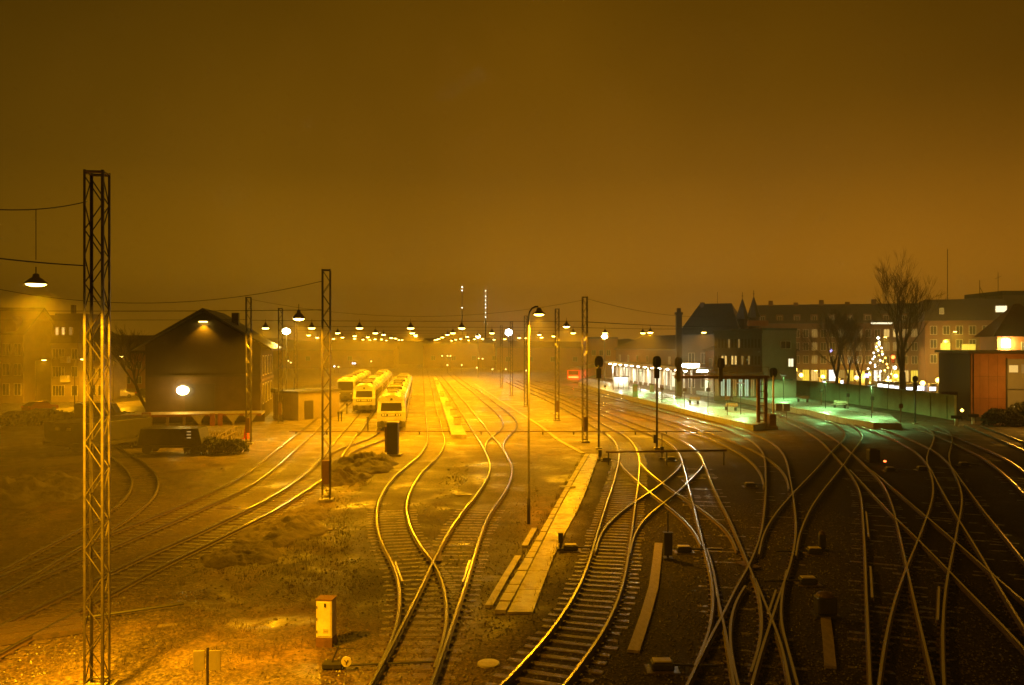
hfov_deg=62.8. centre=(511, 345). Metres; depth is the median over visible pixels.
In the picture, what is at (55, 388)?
window
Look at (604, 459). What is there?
point machine
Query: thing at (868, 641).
railway track
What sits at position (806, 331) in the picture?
window
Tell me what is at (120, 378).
corner house
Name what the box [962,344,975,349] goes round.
window
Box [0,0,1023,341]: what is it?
sky
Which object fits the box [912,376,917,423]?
post signal
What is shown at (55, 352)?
window
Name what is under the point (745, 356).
window
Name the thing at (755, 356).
window
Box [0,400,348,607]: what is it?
railway track
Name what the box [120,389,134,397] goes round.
parked car
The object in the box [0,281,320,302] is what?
span wire
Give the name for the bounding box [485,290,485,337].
radio mast
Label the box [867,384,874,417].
platform lamp
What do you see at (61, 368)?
window
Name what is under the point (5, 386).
window
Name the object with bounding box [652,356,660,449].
post signal
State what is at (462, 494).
cover plate
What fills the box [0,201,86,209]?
span wire
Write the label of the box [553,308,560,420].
lattice mast
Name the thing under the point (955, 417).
buffer stop
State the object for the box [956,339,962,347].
window
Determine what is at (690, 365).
floodlight
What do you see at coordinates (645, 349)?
station hall
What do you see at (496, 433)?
railway track
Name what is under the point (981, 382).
pavilion
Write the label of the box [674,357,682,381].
gantry signal
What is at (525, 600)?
path
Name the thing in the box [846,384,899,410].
barrier wall
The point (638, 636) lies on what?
cable trough
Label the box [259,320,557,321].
span wire
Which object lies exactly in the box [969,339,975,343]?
window
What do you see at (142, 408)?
street
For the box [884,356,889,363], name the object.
window
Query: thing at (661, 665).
point machine
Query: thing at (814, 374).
window
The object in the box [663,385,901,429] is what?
side platform
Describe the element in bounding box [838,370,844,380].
window
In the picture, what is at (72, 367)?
window
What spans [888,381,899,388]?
lit kiosk
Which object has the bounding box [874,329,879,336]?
window
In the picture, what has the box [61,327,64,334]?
window
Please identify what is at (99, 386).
window
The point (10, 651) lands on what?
railway track
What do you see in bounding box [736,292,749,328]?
spire
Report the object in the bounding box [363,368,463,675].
railway track
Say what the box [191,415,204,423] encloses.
hanging tarp
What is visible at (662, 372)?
window
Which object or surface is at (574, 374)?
red train
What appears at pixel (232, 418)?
hanging tarp
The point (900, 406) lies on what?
marker post
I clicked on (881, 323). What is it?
light strip
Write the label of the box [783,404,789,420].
track board
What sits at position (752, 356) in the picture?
window
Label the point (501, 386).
lattice mast
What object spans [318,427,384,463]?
railway track
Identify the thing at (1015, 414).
hedge
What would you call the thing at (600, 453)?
dwarf signal
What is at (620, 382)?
shelter
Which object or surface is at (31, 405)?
parked car
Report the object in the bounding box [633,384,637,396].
ticket pillar
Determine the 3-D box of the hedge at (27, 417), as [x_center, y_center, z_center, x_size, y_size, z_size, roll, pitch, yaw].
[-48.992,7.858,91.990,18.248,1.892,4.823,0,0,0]
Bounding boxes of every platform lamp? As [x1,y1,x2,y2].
[737,383,744,414]
[822,379,828,407]
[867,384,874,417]
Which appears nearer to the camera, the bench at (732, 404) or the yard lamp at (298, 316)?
the yard lamp at (298, 316)
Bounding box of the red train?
[567,363,597,381]
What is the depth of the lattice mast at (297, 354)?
122.20 m
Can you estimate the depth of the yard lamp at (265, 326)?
72.83 m
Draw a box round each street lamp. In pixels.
[74,358,82,403]
[113,356,122,401]
[527,306,545,523]
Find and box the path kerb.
[495,454,588,613]
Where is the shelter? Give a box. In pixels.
[613,376,628,389]
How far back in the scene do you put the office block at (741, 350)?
129.90 m
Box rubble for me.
[17,462,542,684]
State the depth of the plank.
26.96 m
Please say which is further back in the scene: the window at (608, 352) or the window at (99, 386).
the window at (608, 352)
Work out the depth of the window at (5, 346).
125.95 m
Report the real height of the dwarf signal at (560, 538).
0.830 m
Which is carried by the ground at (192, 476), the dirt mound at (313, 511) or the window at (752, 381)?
the dirt mound at (313, 511)
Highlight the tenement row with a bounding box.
[757,299,917,383]
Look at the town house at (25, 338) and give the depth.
127.58 m
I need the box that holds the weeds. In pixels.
[209,430,241,438]
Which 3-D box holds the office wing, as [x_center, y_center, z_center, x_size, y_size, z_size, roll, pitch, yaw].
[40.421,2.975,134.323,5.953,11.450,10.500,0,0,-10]
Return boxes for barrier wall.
[796,380,845,401]
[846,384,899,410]
[900,389,956,419]
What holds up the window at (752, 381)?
in the office block at (741, 350)
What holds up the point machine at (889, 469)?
on the ground at (192, 476)
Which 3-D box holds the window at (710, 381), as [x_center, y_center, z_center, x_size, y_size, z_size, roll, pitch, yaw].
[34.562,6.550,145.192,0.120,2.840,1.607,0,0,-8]
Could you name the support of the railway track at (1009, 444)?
on the ground at (192, 476)
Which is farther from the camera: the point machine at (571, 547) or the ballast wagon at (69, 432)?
the ballast wagon at (69, 432)
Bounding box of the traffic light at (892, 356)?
[890,353,894,380]
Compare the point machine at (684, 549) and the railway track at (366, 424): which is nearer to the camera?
the point machine at (684, 549)
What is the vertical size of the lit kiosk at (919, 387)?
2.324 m
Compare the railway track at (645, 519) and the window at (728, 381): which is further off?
the window at (728, 381)
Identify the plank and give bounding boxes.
[86,602,183,618]
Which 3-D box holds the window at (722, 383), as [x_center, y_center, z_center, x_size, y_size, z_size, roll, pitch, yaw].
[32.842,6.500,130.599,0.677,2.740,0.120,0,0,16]
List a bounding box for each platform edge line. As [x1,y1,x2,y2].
[583,383,757,424]
[702,391,886,422]
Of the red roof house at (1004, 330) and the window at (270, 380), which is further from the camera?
the red roof house at (1004, 330)
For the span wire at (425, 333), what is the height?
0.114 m
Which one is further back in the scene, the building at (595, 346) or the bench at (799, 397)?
the building at (595, 346)
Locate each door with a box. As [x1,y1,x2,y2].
[185,384,214,410]
[305,400,312,418]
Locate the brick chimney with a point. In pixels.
(678, 313)
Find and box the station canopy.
[605,361,713,393]
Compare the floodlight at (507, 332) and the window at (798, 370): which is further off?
the floodlight at (507, 332)
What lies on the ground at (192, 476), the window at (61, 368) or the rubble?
the rubble
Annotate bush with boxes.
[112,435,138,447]
[183,436,250,454]
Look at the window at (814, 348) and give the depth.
192.52 m
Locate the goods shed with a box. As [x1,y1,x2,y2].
[131,308,283,416]
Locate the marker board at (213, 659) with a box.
[193,647,220,684]
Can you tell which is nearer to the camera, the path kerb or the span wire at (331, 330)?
the path kerb
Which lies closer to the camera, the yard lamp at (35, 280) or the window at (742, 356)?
the yard lamp at (35, 280)
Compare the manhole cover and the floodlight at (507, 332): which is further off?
the floodlight at (507, 332)
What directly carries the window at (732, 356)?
in the office block at (741, 350)
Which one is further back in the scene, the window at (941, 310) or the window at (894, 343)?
the window at (894, 343)
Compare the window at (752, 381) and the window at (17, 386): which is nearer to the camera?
the window at (17, 386)
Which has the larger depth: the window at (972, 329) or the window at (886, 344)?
the window at (886, 344)
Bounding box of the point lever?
[322,644,434,668]
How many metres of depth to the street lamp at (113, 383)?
127.99 m
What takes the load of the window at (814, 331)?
in the tenement row
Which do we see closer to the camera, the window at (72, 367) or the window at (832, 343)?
the window at (72, 367)
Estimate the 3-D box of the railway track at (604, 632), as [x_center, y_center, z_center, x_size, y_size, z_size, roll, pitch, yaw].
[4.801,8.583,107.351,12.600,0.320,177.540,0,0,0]
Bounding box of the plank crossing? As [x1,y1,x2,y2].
[0,612,81,645]
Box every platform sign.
[683,388,686,408]
[725,396,729,414]
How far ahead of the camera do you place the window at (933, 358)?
167.39 m
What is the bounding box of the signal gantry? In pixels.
[674,367,777,428]
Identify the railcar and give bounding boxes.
[336,369,370,399]
[353,369,391,410]
[377,373,411,427]
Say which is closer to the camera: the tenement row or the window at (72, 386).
the window at (72, 386)
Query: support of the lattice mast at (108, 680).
on the ground at (192, 476)
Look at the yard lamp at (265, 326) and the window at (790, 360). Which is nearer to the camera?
the yard lamp at (265, 326)
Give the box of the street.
[120,373,398,411]
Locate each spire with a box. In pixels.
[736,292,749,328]
[748,290,760,328]
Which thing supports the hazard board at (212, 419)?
attached to the loading dock
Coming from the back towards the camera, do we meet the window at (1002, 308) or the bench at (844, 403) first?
the window at (1002, 308)
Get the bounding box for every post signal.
[594,356,602,448]
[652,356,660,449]
[769,368,776,413]
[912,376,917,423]
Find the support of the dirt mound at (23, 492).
on the ground at (192, 476)
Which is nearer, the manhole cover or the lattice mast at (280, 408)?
the manhole cover
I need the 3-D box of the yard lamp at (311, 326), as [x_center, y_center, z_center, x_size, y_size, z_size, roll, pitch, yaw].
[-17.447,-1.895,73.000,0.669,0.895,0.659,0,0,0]
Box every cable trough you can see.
[474,384,584,453]
[485,555,520,607]
[522,528,536,547]
[627,543,662,653]
[821,617,835,668]
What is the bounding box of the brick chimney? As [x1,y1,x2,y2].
[674,308,682,396]
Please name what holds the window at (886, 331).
in the tenement row
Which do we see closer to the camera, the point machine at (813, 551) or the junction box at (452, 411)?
the point machine at (813, 551)
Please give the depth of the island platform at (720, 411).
112.11 m
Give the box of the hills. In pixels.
[267,338,632,363]
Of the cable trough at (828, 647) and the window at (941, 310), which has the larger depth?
the window at (941, 310)
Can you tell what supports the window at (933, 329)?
in the corner block at (968, 320)
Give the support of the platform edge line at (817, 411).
on the side platform at (861, 415)
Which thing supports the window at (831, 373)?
in the tenement row
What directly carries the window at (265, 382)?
in the goods shed
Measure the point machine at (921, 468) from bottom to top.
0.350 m
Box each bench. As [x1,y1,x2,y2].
[689,397,699,403]
[724,403,737,410]
[796,395,808,401]
[833,400,846,407]
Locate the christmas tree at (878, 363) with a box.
[867,337,891,383]
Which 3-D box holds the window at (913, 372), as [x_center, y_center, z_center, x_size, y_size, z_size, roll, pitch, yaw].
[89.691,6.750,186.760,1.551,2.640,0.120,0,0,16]
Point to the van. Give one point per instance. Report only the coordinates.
(78, 410)
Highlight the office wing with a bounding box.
[732,328,796,397]
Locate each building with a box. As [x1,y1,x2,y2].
[277,344,399,367]
[422,338,495,367]
[496,341,581,369]
[582,337,617,376]
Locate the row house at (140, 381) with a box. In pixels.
[119,335,153,388]
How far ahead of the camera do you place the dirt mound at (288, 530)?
37.87 m
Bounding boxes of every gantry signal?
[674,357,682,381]
[717,358,724,381]
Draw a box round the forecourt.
[0,394,144,413]
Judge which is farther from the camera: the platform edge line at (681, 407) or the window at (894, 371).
the window at (894, 371)
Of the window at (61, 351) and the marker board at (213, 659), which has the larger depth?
the window at (61, 351)
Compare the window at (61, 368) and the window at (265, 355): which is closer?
the window at (265, 355)
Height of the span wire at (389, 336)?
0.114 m
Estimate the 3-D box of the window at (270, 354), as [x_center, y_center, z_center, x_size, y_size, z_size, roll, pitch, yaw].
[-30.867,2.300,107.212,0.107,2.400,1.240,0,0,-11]
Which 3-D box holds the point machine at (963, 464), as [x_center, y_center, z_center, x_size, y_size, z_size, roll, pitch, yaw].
[32.744,8.505,60.140,1.521,0.350,0.640,0,0,0]
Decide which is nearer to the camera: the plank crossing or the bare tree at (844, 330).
the plank crossing
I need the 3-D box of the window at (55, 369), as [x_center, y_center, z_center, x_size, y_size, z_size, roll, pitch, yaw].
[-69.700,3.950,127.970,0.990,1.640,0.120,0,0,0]
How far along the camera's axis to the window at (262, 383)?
97.98 m
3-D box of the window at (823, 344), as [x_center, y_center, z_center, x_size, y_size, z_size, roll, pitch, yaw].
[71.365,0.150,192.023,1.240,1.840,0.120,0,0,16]
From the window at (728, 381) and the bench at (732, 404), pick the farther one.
the window at (728, 381)
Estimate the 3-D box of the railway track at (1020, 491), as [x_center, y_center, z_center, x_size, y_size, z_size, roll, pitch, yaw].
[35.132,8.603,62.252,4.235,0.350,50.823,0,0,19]
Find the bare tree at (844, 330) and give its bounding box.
[797,304,861,382]
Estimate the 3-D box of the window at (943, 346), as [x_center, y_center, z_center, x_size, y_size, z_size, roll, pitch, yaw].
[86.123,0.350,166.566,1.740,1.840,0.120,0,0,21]
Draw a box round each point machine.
[560,543,615,552]
[601,457,620,461]
[644,657,717,674]
[665,456,685,460]
[672,545,721,553]
[741,482,767,487]
[764,575,822,586]
[776,546,827,555]
[882,467,905,471]
[913,466,935,470]
[955,462,978,466]
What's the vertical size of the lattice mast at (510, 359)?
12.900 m
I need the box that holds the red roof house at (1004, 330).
[975,304,1023,349]
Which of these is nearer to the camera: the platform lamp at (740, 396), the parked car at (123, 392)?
the platform lamp at (740, 396)
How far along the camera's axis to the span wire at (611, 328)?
99.39 m
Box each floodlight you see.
[283,328,290,389]
[505,329,511,372]
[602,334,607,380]
[682,363,699,367]
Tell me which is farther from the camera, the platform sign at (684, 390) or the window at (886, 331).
the window at (886, 331)
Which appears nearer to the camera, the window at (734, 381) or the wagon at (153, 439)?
the wagon at (153, 439)
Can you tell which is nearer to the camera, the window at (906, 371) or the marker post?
the marker post
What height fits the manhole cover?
0.060 m
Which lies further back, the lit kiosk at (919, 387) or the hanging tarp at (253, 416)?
the lit kiosk at (919, 387)
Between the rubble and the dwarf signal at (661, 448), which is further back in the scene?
the dwarf signal at (661, 448)
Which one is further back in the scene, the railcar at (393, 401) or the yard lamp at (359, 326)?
the railcar at (393, 401)
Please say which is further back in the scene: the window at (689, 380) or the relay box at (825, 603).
the window at (689, 380)
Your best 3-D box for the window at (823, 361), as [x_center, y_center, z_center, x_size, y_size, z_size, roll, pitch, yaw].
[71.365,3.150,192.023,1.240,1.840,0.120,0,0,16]
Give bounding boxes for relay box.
[810,591,840,619]
[818,530,828,551]
[864,448,881,462]
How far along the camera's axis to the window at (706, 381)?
147.47 m
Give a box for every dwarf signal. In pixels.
[556,531,563,550]
[597,449,601,460]
[659,446,664,458]
[662,510,673,560]
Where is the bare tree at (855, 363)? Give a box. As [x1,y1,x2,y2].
[831,319,879,384]
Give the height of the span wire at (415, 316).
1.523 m
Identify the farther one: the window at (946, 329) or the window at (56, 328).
the window at (946, 329)
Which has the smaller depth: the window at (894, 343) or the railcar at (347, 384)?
the railcar at (347, 384)
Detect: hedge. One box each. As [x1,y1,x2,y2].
[0,409,134,425]
[980,402,1023,426]
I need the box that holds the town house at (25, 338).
[0,307,53,402]
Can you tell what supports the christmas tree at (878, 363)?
on the ground at (192, 476)
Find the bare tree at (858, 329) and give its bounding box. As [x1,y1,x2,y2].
[816,306,875,383]
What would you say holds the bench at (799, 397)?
on the side platform at (861, 415)
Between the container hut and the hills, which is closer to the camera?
the container hut
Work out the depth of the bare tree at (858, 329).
141.67 m
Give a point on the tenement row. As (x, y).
(800, 318)
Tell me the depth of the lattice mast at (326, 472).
46.28 m
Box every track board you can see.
[775,403,781,420]
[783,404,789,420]
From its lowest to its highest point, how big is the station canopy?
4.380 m
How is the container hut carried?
on the ground at (192, 476)
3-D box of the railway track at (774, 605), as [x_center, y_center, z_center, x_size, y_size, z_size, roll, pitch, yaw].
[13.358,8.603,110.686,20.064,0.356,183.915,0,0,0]
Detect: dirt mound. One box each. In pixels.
[0,472,100,509]
[200,541,287,569]
[233,515,327,548]
[280,504,328,520]
[320,467,372,486]
[331,451,398,474]
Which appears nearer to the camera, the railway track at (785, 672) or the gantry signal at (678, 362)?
the railway track at (785, 672)
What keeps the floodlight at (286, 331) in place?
on the ground at (192, 476)
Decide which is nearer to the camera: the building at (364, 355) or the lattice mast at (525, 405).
the lattice mast at (525, 405)
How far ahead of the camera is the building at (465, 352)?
330.00 m
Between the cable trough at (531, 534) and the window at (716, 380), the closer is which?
the cable trough at (531, 534)
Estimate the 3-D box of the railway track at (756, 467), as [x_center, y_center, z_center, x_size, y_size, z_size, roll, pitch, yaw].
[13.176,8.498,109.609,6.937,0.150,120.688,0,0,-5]
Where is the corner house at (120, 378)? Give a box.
[86,326,126,400]
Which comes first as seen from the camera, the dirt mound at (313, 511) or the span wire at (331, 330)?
the dirt mound at (313, 511)
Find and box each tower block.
[682,292,740,393]
[964,276,1023,308]
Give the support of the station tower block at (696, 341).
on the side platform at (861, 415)
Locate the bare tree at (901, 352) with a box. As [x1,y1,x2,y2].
[873,249,947,389]
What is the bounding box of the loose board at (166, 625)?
[157,623,178,627]
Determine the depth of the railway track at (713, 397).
127.79 m
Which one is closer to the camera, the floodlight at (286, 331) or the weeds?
the weeds
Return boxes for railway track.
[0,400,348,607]
[0,410,373,672]
[0,445,167,601]
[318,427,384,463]
[355,376,512,684]
[358,408,378,435]
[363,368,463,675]
[449,374,517,450]
[485,382,647,684]
[517,380,778,677]
[535,381,807,684]
[535,388,789,490]
[594,377,801,415]
[594,464,703,555]
[619,463,738,553]
[708,577,807,684]
[728,570,798,684]
[757,413,862,558]
[762,412,953,684]
[849,469,1023,655]
[855,424,1023,643]
[873,425,964,684]
[913,427,1023,500]
[964,425,1023,451]
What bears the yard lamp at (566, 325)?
hanging from the span wire at (415, 316)
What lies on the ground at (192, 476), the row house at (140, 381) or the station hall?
the row house at (140, 381)
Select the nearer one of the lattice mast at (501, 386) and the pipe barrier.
the pipe barrier
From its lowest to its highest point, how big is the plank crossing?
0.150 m
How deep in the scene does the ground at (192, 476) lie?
38.10 m
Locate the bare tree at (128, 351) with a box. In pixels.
[105,326,145,407]
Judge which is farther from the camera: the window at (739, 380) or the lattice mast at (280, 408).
the window at (739, 380)
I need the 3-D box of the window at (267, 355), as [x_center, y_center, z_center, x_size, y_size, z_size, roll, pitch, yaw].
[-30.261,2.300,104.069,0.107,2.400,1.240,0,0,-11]
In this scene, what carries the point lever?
on the ground at (192, 476)
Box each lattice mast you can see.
[83,169,118,684]
[245,297,253,444]
[276,308,284,423]
[294,321,297,388]
[319,269,333,502]
[499,325,502,387]
[509,322,513,395]
[523,316,527,406]
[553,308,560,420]
[580,296,589,442]
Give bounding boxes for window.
[2,343,9,355]
[2,363,9,375]
[2,383,9,395]
[14,343,20,355]
[14,363,20,375]
[14,383,20,395]
[52,349,58,358]
[52,366,58,376]
[52,385,58,395]
[55,327,58,334]
[58,385,64,395]
[59,349,64,358]
[59,366,64,376]
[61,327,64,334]
[69,327,72,334]
[71,349,77,358]
[71,366,77,376]
[71,385,77,395]
[98,385,100,395]
[136,376,141,383]
[262,355,263,375]
[262,383,263,403]
[265,355,266,374]
[265,382,266,402]
[267,355,268,373]
[267,381,268,400]
[270,354,271,372]
[270,380,271,398]
[606,350,610,355]
[661,371,663,384]
[666,371,667,385]
[672,372,674,386]
[688,353,694,362]
[688,379,694,387]
[701,353,704,363]
[701,379,704,387]
[705,375,708,390]
[709,375,712,391]
[714,355,716,364]
[715,379,718,395]
[721,379,724,395]
[726,379,730,395]
[731,355,733,364]
[732,379,736,396]
[734,355,736,364]
[738,379,742,396]
[741,355,743,364]
[744,355,746,364]
[744,379,748,396]
[750,379,754,396]
[751,355,753,364]
[754,355,756,364]
[780,341,790,348]
[788,358,793,366]
[797,369,800,380]
[802,369,808,380]
[803,329,808,336]
[803,343,808,350]
[803,356,808,363]
[811,369,817,380]
[812,329,816,336]
[812,342,816,350]
[812,356,816,363]
[820,370,826,377]
[821,342,825,350]
[821,356,825,363]
[829,342,834,350]
[829,370,834,380]
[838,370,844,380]
[847,370,853,380]
[856,356,861,363]
[865,356,870,363]
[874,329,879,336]
[883,370,889,380]
[884,329,889,336]
[884,342,889,350]
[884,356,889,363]
[893,342,896,350]
[893,370,899,381]
[905,370,908,381]
[911,329,916,336]
[911,342,917,350]
[911,356,916,363]
[911,370,917,381]
[930,326,936,334]
[930,339,936,347]
[930,354,936,362]
[939,308,943,313]
[940,343,949,349]
[943,326,949,334]
[956,326,962,334]
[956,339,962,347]
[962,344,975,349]
[969,326,975,334]
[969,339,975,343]
[995,305,1006,311]
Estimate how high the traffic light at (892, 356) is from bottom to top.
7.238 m
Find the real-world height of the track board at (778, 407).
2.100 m
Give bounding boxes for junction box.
[445,401,450,405]
[450,409,456,414]
[453,416,461,423]
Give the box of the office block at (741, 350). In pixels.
[710,330,763,400]
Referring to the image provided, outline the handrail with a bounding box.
[215,426,236,439]
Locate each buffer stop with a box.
[951,415,961,425]
[968,414,978,423]
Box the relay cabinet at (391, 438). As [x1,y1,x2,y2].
[385,421,402,456]
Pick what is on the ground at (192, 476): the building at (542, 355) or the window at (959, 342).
the building at (542, 355)
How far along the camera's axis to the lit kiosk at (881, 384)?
149.98 m
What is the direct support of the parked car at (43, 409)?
on the ground at (192, 476)
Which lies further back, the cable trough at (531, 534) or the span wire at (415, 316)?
the span wire at (415, 316)
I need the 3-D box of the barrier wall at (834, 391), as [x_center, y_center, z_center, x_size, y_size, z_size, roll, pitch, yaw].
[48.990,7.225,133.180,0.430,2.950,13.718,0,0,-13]
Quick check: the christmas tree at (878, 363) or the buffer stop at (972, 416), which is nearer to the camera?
the buffer stop at (972, 416)
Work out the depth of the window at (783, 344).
129.66 m
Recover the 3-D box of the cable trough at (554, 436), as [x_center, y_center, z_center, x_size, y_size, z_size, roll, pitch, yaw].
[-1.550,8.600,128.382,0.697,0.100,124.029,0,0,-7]
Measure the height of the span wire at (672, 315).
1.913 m
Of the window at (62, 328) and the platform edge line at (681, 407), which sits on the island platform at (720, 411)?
the platform edge line at (681, 407)
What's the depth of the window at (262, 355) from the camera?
97.79 m
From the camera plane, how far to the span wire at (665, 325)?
90.61 m
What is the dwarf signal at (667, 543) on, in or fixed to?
on the ground at (192, 476)
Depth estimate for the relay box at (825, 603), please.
26.46 m
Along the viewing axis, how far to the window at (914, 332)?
186.74 m
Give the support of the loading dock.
on the ground at (192, 476)
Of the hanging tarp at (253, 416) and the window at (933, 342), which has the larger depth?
the window at (933, 342)
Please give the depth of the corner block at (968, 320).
166.67 m
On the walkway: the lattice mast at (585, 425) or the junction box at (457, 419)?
the junction box at (457, 419)
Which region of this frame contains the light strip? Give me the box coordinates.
[871,322,891,323]
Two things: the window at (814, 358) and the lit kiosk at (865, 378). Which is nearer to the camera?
the lit kiosk at (865, 378)
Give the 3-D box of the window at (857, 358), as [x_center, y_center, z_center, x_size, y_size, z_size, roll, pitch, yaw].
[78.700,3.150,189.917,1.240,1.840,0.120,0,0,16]
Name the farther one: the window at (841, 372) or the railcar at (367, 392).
the window at (841, 372)
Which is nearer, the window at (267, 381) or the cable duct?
the cable duct
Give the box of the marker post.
[899,404,902,422]
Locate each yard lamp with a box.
[24,267,47,286]
[262,319,268,328]
[292,310,304,320]
[308,322,315,328]
[356,319,362,328]
[407,319,413,328]
[458,322,464,328]
[563,318,569,327]
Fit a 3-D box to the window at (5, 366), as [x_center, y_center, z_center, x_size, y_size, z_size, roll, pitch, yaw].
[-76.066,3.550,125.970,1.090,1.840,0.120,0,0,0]
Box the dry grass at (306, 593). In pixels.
[1,455,599,684]
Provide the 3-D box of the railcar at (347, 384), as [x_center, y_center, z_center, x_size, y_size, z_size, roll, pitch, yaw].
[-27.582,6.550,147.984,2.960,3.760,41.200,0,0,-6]
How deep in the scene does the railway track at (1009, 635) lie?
32.73 m
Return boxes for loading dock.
[116,410,264,425]
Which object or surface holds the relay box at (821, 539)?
on the ground at (192, 476)
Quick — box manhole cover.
[477,659,499,668]
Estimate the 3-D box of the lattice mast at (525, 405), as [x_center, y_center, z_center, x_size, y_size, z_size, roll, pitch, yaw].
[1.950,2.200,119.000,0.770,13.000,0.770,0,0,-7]
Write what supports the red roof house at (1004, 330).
on the ground at (192, 476)
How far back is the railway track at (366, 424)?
87.88 m
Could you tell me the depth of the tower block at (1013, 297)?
172.00 m
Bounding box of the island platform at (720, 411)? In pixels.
[578,378,766,430]
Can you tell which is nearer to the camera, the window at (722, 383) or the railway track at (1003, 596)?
the railway track at (1003, 596)
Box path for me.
[507,454,598,613]
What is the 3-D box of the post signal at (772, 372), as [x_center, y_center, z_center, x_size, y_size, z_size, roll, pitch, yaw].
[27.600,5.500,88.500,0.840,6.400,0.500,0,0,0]
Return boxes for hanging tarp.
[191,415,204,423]
[226,414,239,423]
[243,414,256,420]
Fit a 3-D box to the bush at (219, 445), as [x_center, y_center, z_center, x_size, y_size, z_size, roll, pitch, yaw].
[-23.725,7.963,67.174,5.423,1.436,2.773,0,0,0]
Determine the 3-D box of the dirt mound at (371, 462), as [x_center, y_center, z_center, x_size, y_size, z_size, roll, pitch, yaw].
[-10.661,8.142,59.984,4.924,1.156,9.404,0,0,0]
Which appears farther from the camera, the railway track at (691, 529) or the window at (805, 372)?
the window at (805, 372)
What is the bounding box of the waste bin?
[650,384,654,391]
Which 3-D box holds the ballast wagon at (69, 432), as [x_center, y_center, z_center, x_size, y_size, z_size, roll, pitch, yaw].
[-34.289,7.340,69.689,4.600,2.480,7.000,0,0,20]
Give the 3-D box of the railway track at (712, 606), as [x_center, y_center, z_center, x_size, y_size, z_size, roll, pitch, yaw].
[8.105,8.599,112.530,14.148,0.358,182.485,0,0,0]
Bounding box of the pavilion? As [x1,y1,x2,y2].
[935,350,1023,420]
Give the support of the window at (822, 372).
in the tenement row
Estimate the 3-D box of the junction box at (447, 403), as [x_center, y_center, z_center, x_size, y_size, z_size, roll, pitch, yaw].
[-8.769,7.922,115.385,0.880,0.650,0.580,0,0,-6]
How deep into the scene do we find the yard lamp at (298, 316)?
44.60 m
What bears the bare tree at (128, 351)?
on the ground at (192, 476)
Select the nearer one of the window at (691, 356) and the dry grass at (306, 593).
the dry grass at (306, 593)
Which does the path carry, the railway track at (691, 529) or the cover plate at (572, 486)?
the cover plate at (572, 486)
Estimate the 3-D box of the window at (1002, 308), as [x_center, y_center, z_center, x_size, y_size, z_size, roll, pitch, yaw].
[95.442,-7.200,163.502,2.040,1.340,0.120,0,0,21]
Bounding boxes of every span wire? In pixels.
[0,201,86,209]
[0,258,87,265]
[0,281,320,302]
[0,310,289,310]
[251,299,580,316]
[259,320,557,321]
[293,330,562,330]
[363,336,490,336]
[386,333,467,333]
[574,327,632,328]
[585,321,758,326]
[589,299,742,316]
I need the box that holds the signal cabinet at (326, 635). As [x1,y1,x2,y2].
[315,595,354,648]
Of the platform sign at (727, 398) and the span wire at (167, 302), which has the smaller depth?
the span wire at (167, 302)
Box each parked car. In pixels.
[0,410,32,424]
[21,401,58,410]
[36,408,58,412]
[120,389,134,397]
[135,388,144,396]
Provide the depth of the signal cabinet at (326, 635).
23.95 m
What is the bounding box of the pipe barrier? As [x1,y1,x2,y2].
[606,449,726,464]
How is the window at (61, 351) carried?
in the apartment house at (66, 340)
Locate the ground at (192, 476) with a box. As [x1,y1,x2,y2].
[0,364,1023,684]
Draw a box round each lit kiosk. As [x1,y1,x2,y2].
[860,370,868,385]
[873,381,890,387]
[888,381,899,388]
[906,383,912,389]
[916,383,923,391]
[925,383,938,392]
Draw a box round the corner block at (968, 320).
[918,249,1006,388]
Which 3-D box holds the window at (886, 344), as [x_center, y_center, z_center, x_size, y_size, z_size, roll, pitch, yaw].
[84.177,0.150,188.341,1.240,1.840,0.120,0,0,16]
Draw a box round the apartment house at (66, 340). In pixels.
[50,305,107,401]
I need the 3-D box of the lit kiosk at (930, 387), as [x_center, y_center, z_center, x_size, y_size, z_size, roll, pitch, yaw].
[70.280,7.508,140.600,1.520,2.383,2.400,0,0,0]
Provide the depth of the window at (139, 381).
169.53 m
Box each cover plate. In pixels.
[455,494,470,495]
[559,485,575,487]
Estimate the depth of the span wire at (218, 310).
46.70 m
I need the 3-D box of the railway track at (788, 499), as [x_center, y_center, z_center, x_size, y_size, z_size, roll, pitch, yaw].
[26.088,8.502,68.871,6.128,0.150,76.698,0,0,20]
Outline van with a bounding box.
[74,402,123,418]
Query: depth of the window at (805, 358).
193.04 m
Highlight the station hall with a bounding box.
[614,335,799,391]
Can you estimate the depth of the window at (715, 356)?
130.90 m
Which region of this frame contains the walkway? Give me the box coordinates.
[433,377,466,438]
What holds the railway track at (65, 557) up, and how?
on the ground at (192, 476)
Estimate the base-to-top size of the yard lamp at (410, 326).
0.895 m
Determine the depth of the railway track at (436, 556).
28.48 m
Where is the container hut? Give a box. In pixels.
[271,388,340,420]
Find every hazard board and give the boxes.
[210,413,214,425]
[218,413,222,425]
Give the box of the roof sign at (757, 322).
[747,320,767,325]
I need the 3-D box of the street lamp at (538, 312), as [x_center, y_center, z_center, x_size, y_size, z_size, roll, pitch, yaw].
[1.218,3.355,40.649,0.841,10.590,0.640,0,0,28]
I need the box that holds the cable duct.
[289,431,721,434]
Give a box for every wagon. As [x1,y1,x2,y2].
[42,415,151,451]
[132,426,211,453]
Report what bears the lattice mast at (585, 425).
on the ground at (192, 476)

